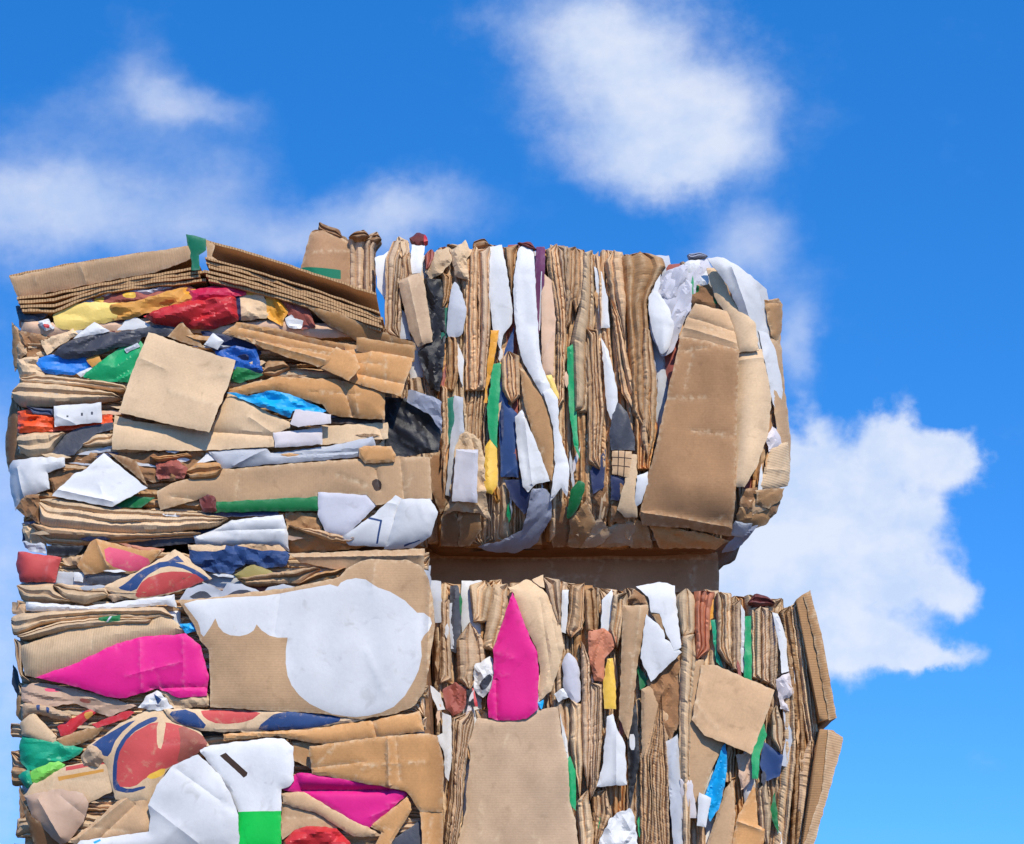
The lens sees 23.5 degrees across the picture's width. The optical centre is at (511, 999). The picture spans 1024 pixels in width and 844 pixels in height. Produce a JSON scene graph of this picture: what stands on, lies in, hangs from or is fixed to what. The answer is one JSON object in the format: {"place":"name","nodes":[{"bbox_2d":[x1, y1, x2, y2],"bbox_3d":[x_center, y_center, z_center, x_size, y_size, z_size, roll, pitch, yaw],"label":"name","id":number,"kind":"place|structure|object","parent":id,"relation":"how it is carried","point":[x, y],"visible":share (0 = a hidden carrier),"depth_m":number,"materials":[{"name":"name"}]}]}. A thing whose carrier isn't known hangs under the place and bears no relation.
{"place":"outdoors","nodes":[
{"label":"outdoors","id":0,"kind":"place"},
{"bbox_2d":[10,539,443,843],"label":"cardboard bale","id":1,"kind":"object","parent":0,"point":[241,694],"visible":1,"depth_m":8.91,"materials":[{"name":"cardboard"}]},
{"bbox_2d":[5,285,441,554],"bbox_3d":[-1.065,-2.126,9.355,1.620,0.984,0.922,0,0,0],"label":"cardboard bale","id":2,"kind":"object","parent":1,"relation":"on","point":[179,418],"visible":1,"depth_m":8.95,"materials":[{"name":"cardboard"}]},
{"bbox_2d":[9,234,208,322],"bbox_3d":[-1.474,-2.647,9.340,0.724,0.275,0.820,0,0,0],"label":"flattened box","id":3,"kind":"object","parent":2,"relation":"on","point":[51,291],"visible":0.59,"depth_m":8.96,"materials":[{"name":"cardboard"}]},
{"bbox_2d":[203,240,384,332],"bbox_3d":[-0.805,-2.640,9.314,0.671,0.412,0.772,0,0,0],"label":"flattened box","id":4,"kind":"object","parent":2,"relation":"on","point":[241,269],"visible":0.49,"depth_m":8.95,"materials":[{"name":"brown cardboard"}]},
{"bbox_2d":[301,222,349,283],"bbox_3d":[-0.711,-2.769,9.444,0.204,0.424,0.143,0,0,0],"label":"paper bag","id":5,"kind":"object","parent":4,"relation":"on","point":[327,253],"visible":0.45,"depth_m":9.38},
{"bbox_2d":[348,230,368,288],"bbox_3d":[-0.586,-2.755,9.427,0.087,0.411,0.146,0,0,0],"label":"crushed carton","id":6,"kind":"object","parent":4,"relation":"on","point":[357,240],"visible":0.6,"depth_m":9.39,"materials":[{"name":"brown cardboard"}]},
{"bbox_2d":[363,232,381,294],"bbox_3d":[-0.535,-2.743,9.430,0.074,0.410,0.137,0,0,0],"label":"crushed carton","id":7,"kind":"object","parent":4,"relation":"on","point":[373,243],"visible":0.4,"depth_m":9.38,"materials":[{"name":"brown cardboard"}]},
{"bbox_2d":[0,0,1023,843],"label":"sky","id":8,"kind":"structure","parent":0,"point":[862,161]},
{"bbox_3d":[0.428,0.025,9.860,1.404,1.046,0.994,0,0,0],"label":"cardboard bale","id":9,"kind":"object","parent":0,"visible":0},
{"bbox_2d":[430,575,817,843],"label":"cardboard bale","id":10,"kind":"object","parent":9,"relation":"on","point":[583,713],"visible":0.98,"depth_m":9.27,"materials":[{"name":"cardboard"}]},
{"bbox_2d":[424,548,718,594],"bbox_3d":[0.235,-1.682,9.964,1.163,0.189,0.677,0,0,0],"label":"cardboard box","id":11,"kind":"object","parent":10,"relation":"on","point":[692,573],"visible":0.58,"depth_m":9.66,"materials":[{"name":"brown cardboard"}]},
{"bbox_2d":[375,233,790,569],"bbox_3d":[0.278,-2.328,9.798,1.598,1.215,1.136,0,0,0],"label":"cardboard bale","id":12,"kind":"object","parent":11,"relation":"on","point":[609,403],"visible":0.96,"depth_m":9.30,"materials":[{"name":"cardboard"}]},
{"bbox_2d":[794,591,836,730],"bbox_3d":[1.147,-1.296,9.595,0.153,0.494,0.714,0,0,0],"label":"cardboard board","id":13,"kind":"object","parent":10,"relation":"attached to","point":[820,685],"visible":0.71,"depth_m":9.25,"materials":[{"name":"brown cardboard"}]},
{"bbox_2d":[800,729,842,843],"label":"cardboard board","id":14,"kind":"object","parent":10,"relation":"attached to","point":[828,746],"visible":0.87,"depth_m":9.25,"materials":[{"name":"brown cardboard"}]}
]}

